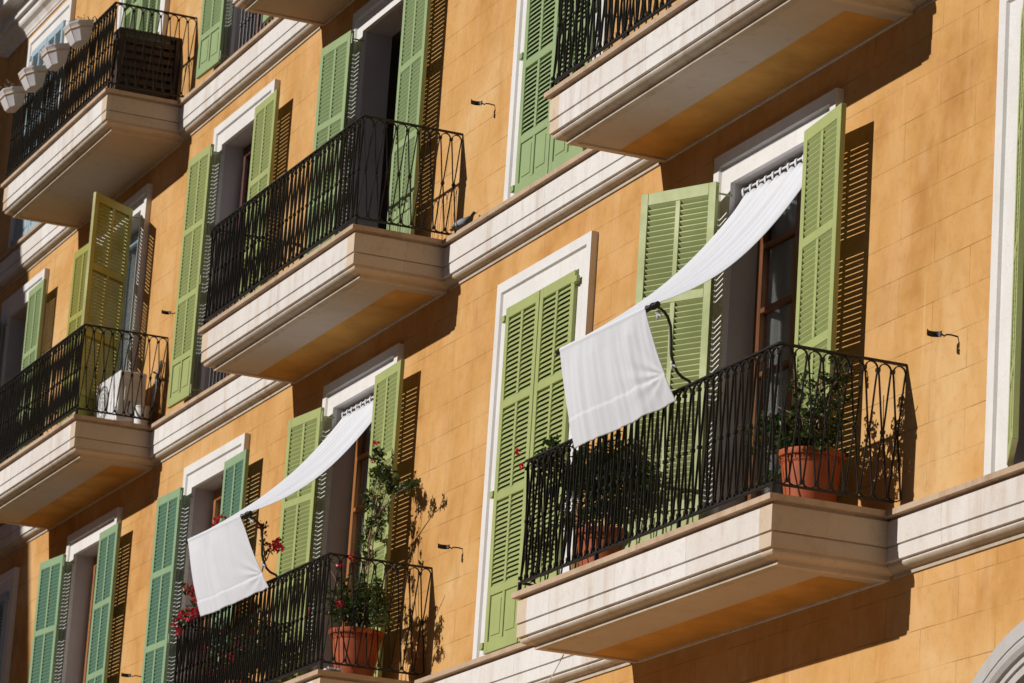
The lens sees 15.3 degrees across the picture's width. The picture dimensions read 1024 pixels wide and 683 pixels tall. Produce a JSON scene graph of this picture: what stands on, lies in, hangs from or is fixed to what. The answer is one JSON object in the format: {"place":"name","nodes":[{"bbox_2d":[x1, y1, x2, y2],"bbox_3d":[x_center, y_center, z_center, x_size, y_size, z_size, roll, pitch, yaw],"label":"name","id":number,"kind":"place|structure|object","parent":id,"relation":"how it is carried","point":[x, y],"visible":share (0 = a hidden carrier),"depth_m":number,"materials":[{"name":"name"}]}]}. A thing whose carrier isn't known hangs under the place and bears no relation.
{"place":"outdoors","nodes":[
{"label":"outdoors","id":0,"kind":"place"},
{"label":"ground","id":1,"kind":"structure","parent":0,"visible":0},
{"bbox_2d":[0,0,1023,682],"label":"apartment building","id":2,"kind":"structure","parent":1,"relation":"on","point":[610,184],"depth_m":28.42,"materials":[{"name":"paint"}]},
{"bbox_2d":[0,567,19,682],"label":"window","id":3,"kind":"structure","parent":2,"relation":"in","point":[9,581],"depth_m":41.20,"materials":[{"name":"stone"}]},
{"bbox_2d":[0,268,49,462],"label":"window","id":4,"kind":"structure","parent":2,"relation":"in","point":[14,309],"depth_m":43.38,"materials":[{"name":"stone"}]},
{"bbox_2d":[8,0,75,248],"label":"window","id":5,"kind":"structure","parent":2,"relation":"in","point":[66,12],"depth_m":43.78,"materials":[{"name":"stone"}]},
{"bbox_2d":[0,323,167,463],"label":"balcony railing","id":6,"kind":"object","parent":2,"relation":"on","point":[57,403],"visible":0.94,"depth_m":37.82,"materials":[{"name":"metal"}]},
{"bbox_2d":[54,507,122,682],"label":"window","id":7,"kind":"structure","parent":2,"relation":"in","point":[83,544],"depth_m":39.07,"materials":[{"name":"stone"}]},
{"bbox_2d":[5,1,196,179],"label":"balcony railing","id":8,"kind":"object","parent":2,"relation":"on","point":[47,120],"visible":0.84,"depth_m":38.87,"materials":[{"name":"metal"}]},
{"bbox_2d":[0,79,26,112],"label":"planter","id":9,"kind":"object","parent":8,"relation":"hanging from","point":[12,99],"visible":0.95,"depth_m":40.54,"materials":[{"name":"ceramic"}]},
{"bbox_2d":[18,62,47,92],"bbox_3d":[-5.022,-2.781,39.976,0.288,0.256,0.405,-2,-11,-24],"label":"planter","id":10,"kind":"object","parent":8,"relation":"hanging from","point":[31,78],"visible":0.99,"depth_m":39.83,"materials":[{"name":"ceramic"}]},
{"bbox_2d":[40,42,69,70],"bbox_3d":[-4.718,-2.952,39.246,0.309,0.256,0.448,-2,-11,-24],"label":"planter","id":11,"kind":"object","parent":8,"relation":"hanging from","point":[54,56],"visible":0.99,"depth_m":39.08,"materials":[{"name":"ceramic"}]},
{"bbox_2d":[63,14,96,47],"bbox_3d":[-4.367,-3.138,38.464,0.288,0.256,0.436,-2,-11,-24],"label":"planter","id":12,"kind":"object","parent":8,"relation":"hanging from","point":[77,33],"visible":1,"depth_m":38.33,"materials":[{"name":"ceramic"}]},
{"bbox_2d":[84,183,152,389],"bbox_3d":[-4.008,-0.069,39.248,0.295,2.766,1.770,10,-16,-21],"label":"window","id":13,"kind":"structure","parent":2,"relation":"in","point":[140,202],"depth_m":38.88,"materials":[{"name":"stone"}]},
{"bbox_2d":[94,370,146,422],"bbox_3d":[-3.860,0.631,37.542,0.294,0.560,0.966,10,-16,-21],"label":"air conditioner","id":14,"kind":"object","parent":2,"relation":"on","point":[127,377],"visible":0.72,"depth_m":37.30,"materials":[{"name":"white plastic"}]},
{"bbox_2d":[121,672,141,676],"bbox_3d":[-3.643,3.198,36.368,0.201,0.034,0.038,8,-15,-14],"label":"wall hook","id":15,"kind":"object","parent":2,"relation":"attached to","point":[125,675],"depth_m":36.36,"materials":[{"name":"metal"}]},
{"bbox_2d":[133,405,149,424],"bbox_3d":[-3.633,0.747,37.237,0.175,0.210,0.175,10,-16,-21],"label":"bucket","id":16,"kind":"object","parent":2,"relation":"on","point":[137,412],"visible":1,"depth_m":37.18,"materials":[{"name":"white plastic"}]},
{"bbox_2d":[117,0,169,35],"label":"window","id":17,"kind":"structure","parent":2,"relation":"in","point":[164,4],"depth_m":40.51,"materials":[{"name":"stone"}]},
{"bbox_2d":[110,27,181,100],"bbox_3d":[-3.721,-2.705,38.492,0.660,0.830,0.220,10,-16,-21],"label":"slatted cabinet","id":18,"kind":"object","parent":2,"relation":"on","point":[148,53],"visible":0.59,"depth_m":38.47,"materials":[{"name":"brown wood"}]},
{"bbox_2d":[149,360,162,424],"bbox_3d":[-3.504,0.507,37.330,0.043,0.646,0.174,11,-16,-26],"label":"drain hose","id":19,"kind":"object","parent":2,"relation":"attached to","point":[153,391],"visible":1,"depth_m":37.35,"materials":[{"name":"grey plastic"}]},
{"bbox_2d":[161,310,174,314],"bbox_3d":[-3.321,-0.278,37.059,0.201,0.034,0.038,8,-15,-14],"label":"wall hook","id":20,"kind":"object","parent":2,"relation":"attached to","point":[166,312],"depth_m":37.05,"materials":[{"name":"metal"}]},
{"bbox_2d":[167,433,250,682],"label":"window","id":21,"kind":"structure","parent":2,"relation":"in","point":[202,479],"depth_m":35.58,"materials":[{"name":"stone"}]},
{"bbox_2d":[209,297,237,386],"bbox_3d":[-2.610,-0.030,35.503,0.028,0.840,1.294,10,-16,-21],"label":"window railing","id":22,"kind":"object","parent":2,"relation":"attached to","point":[213,370],"depth_m":35.85,"materials":[{"name":"metal"}]},
{"bbox_2d":[170,514,293,682],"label":"bougainvillea","id":23,"kind":"object","parent":2,"relation":"on","point":[275,545],"visible":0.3,"depth_m":31.88,"materials":[{"name":"plant"}]},
{"bbox_2d":[190,79,280,399],"bbox_3d":[-2.496,-0.892,35.755,0.295,2.766,1.770,10,-16,-21],"label":"window","id":24,"kind":"structure","parent":2,"relation":"in","point":[233,137],"depth_m":36.45,"materials":[{"name":"stone"}]},
{"bbox_2d":[220,0,275,64],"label":"window","id":25,"kind":"structure","parent":2,"relation":"in","point":[233,14],"depth_m":36.94,"materials":[{"name":"stone"}]},
{"bbox_2d":[238,9,272,49],"bbox_3d":[-2.395,-3.248,36.354,0.028,0.840,1.294,10,-16,-21],"label":"window railing","id":26,"kind":"object","parent":2,"relation":"attached to","point":[248,20],"depth_m":36.63,"materials":[{"name":"metal"}]},
{"bbox_2d":[173,552,431,682],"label":"balcony railing","id":27,"kind":"object","parent":2,"relation":"on","point":[190,645],"visible":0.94,"depth_m":30.08,"materials":[{"name":"metal"}]},
{"bbox_2d":[186,511,277,576],"bbox_3d":[-2.284,1.766,30.991,0.365,0.523,1.417,10,-16,-21],"label":"awning support","id":28,"kind":"object","parent":27,"relation":"attached to","point":[246,514],"visible":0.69,"depth_m":30.38,"materials":[{"name":"black metal"}]},
{"bbox_2d":[203,114,462,324],"bbox_3d":[-1.551,-0.889,31.912,0.875,0.920,3.818,10,-16,-21],"label":"balcony railing","id":29,"kind":"object","parent":2,"relation":"on","point":[251,265],"visible":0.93,"depth_m":31.29,"materials":[{"name":"metal"}]},
{"bbox_2d":[323,666,342,671],"bbox_3d":[-1.398,2.525,29.167,0.131,0.035,0.266,10,-16,-21],"label":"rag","id":30,"kind":"object","parent":2,"relation":"on","point":[332,669],"visible":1,"depth_m":29.06,"materials":[{"name":"white fabric"}]},
{"bbox_2d":[303,343,404,674],"bbox_3d":[-1.228,1.640,31.425,0.295,2.934,1.770,10,-16,-21],"label":"window","id":31,"kind":"structure","parent":2,"relation":"in","point":[340,516],"depth_m":32.05,"materials":[{"name":"stone"}]},
{"bbox_2d":[343,396,373,414],"bbox_3d":[-1.183,0.508,31.711,0.046,0.059,1.260,10,-16,-21],"label":"curtain rod","id":32,"kind":"object","parent":2,"relation":"attached to","point":[358,405],"visible":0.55,"depth_m":31.93,"materials":[{"name":"white plastic"}]},
{"bbox_2d":[188,396,372,616],"bbox_3d":[-1.827,1.306,31.262,1.262,1.928,1.379,10,-16,-21],"label":"awning cloth","id":33,"kind":"object","parent":32,"relation":"hanging from","point":[226,570],"visible":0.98,"depth_m":31.07,"materials":[{"name":"white fabric"}]},
{"bbox_2d":[308,440,420,675],"bbox_3d":[-1.167,1.659,29.702,0.624,2.020,1.290,10,-16,-21],"label":"potted plant","id":34,"kind":"object","parent":2,"relation":"on","point":[382,473],"visible":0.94,"depth_m":29.49,"materials":[{"name":"green plant"}]},
{"bbox_2d":[339,0,403,232],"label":"window","id":35,"kind":"structure","parent":2,"relation":"in","point":[375,60],"depth_m":33.07,"materials":[{"name":"stone"}]},
{"bbox_2d":[386,564,409,569],"bbox_3d":[-0.907,1.787,30.014,0.201,0.034,0.038,8,-15,-14],"label":"wall hook","id":36,"kind":"object","parent":2,"relation":"attached to","point":[390,567],"depth_m":30.01,"materials":[{"name":"metal"}]},
{"bbox_2d":[438,543,462,548],"bbox_3d":[-0.474,1.570,29.006,0.201,0.034,0.038,8,-15,-14],"label":"wall hook","id":37,"kind":"object","parent":2,"relation":"attached to","point":[440,546],"depth_m":29.00,"materials":[{"name":"metal"}]},
{"bbox_2d":[450,211,475,230],"bbox_3d":[-0.377,-0.946,29.867,0.250,0.138,0.090,-7,-18,36],"label":"pigeon","id":38,"kind":"object","parent":2,"relation":"on","point":[461,223],"visible":1,"depth_m":29.83,"materials":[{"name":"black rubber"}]},
{"bbox_2d":[471,99,494,105],"bbox_3d":[-0.231,-1.871,29.884,0.201,0.034,0.038,8,-15,-14],"label":"wall hook","id":39,"kind":"object","parent":2,"relation":"attached to","point":[473,102],"depth_m":29.88,"materials":[{"name":"metal"}]},
{"bbox_2d":[472,231,598,659],"bbox_3d":[0.275,0.822,27.956,0.295,2.934,1.770,10,-16,-21],"label":"window","id":40,"kind":"structure","parent":2,"relation":"in","point":[580,254],"depth_m":28.43,"materials":[{"name":"stone"}]},
{"bbox_2d":[548,654,563,682],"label":"cable","id":41,"kind":"object","parent":2,"relation":"attached to","point":[556,668],"visible":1,"depth_m":25.61,"materials":[{"name":"white plastic"}]},
{"bbox_2d":[503,0,609,200],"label":"window","id":42,"kind":"structure","parent":2,"relation":"in","point":[512,141],"depth_m":29.35,"materials":[{"name":"stone"}]},
{"bbox_2d":[515,431,661,566],"bbox_3d":[0.584,1.131,25.449,0.643,1.093,1.288,13,-17,-32],"label":"potted plant","id":43,"kind":"object","parent":2,"relation":"on","point":[550,442],"visible":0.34,"depth_m":25.22,"materials":[{"name":"green plant"}]},
{"bbox_2d":[550,0,676,88],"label":"balcony railing","id":44,"kind":"object","parent":2,"relation":"on","point":[624,14],"visible":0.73,"depth_m":26.04,"materials":[{"name":"metal"}]},
{"bbox_2d":[517,341,906,590],"bbox_3d":[1.201,0.913,24.123,0.875,0.920,3.818,10,-16,-21],"label":"balcony railing","id":45,"kind":"object","parent":2,"relation":"on","point":[553,490],"visible":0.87,"depth_m":23.37,"materials":[{"name":"metal"}]},
{"bbox_2d":[556,301,690,382],"bbox_3d":[0.709,0.151,24.078,0.360,0.496,1.412,10,-16,-21],"label":"awning support","id":46,"kind":"object","parent":45,"relation":"attached to","point":[653,306],"visible":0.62,"depth_m":23.49,"materials":[{"name":"black metal"}]},
{"bbox_2d":[744,157,801,191],"bbox_3d":[1.796,-1.113,24.830,0.046,0.059,1.260,10,-16,-21],"label":"curtain rod","id":47,"kind":"object","parent":2,"relation":"attached to","point":[774,173],"visible":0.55,"depth_m":24.96,"materials":[{"name":"white metal"}]},
{"bbox_2d":[559,155,802,448],"bbox_3d":[1.158,-0.313,24.371,1.257,1.938,1.358,10,-16,-21],"label":"awning cloth","id":48,"kind":"object","parent":47,"relation":"hanging from","point":[613,375],"visible":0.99,"depth_m":24.22,"materials":[{"name":"white fabric"}]},
{"bbox_2d":[702,88,843,518],"bbox_3d":[1.752,0.018,24.544,0.295,2.934,1.770,10,-16,-21],"label":"window","id":49,"kind":"structure","parent":2,"relation":"in","point":[754,299],"depth_m":25.08,"materials":[{"name":"stone"}]},
{"bbox_2d":[738,347,854,501],"bbox_3d":[1.696,0.583,22.872,0.537,0.978,1.137,18,-20,-42],"label":"potted plant","id":50,"kind":"object","parent":2,"relation":"on","point":[818,436],"visible":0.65,"depth_m":22.60,"materials":[{"name":"green plant"}]},
{"bbox_2d":[927,329,957,336],"bbox_3d":[2.503,-0.041,22.127,0.201,0.034,0.038,8,-15,-14],"label":"wall hook","id":51,"kind":"object","parent":2,"relation":"attached to","point":[935,333],"depth_m":22.12,"materials":[{"name":"metal"}]},
{"bbox_2d":[984,0,1023,474],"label":"window","id":52,"kind":"structure","parent":2,"relation":"in","point":[1005,152],"depth_m":21.72,"materials":[{"name":"stone"}]}
]}

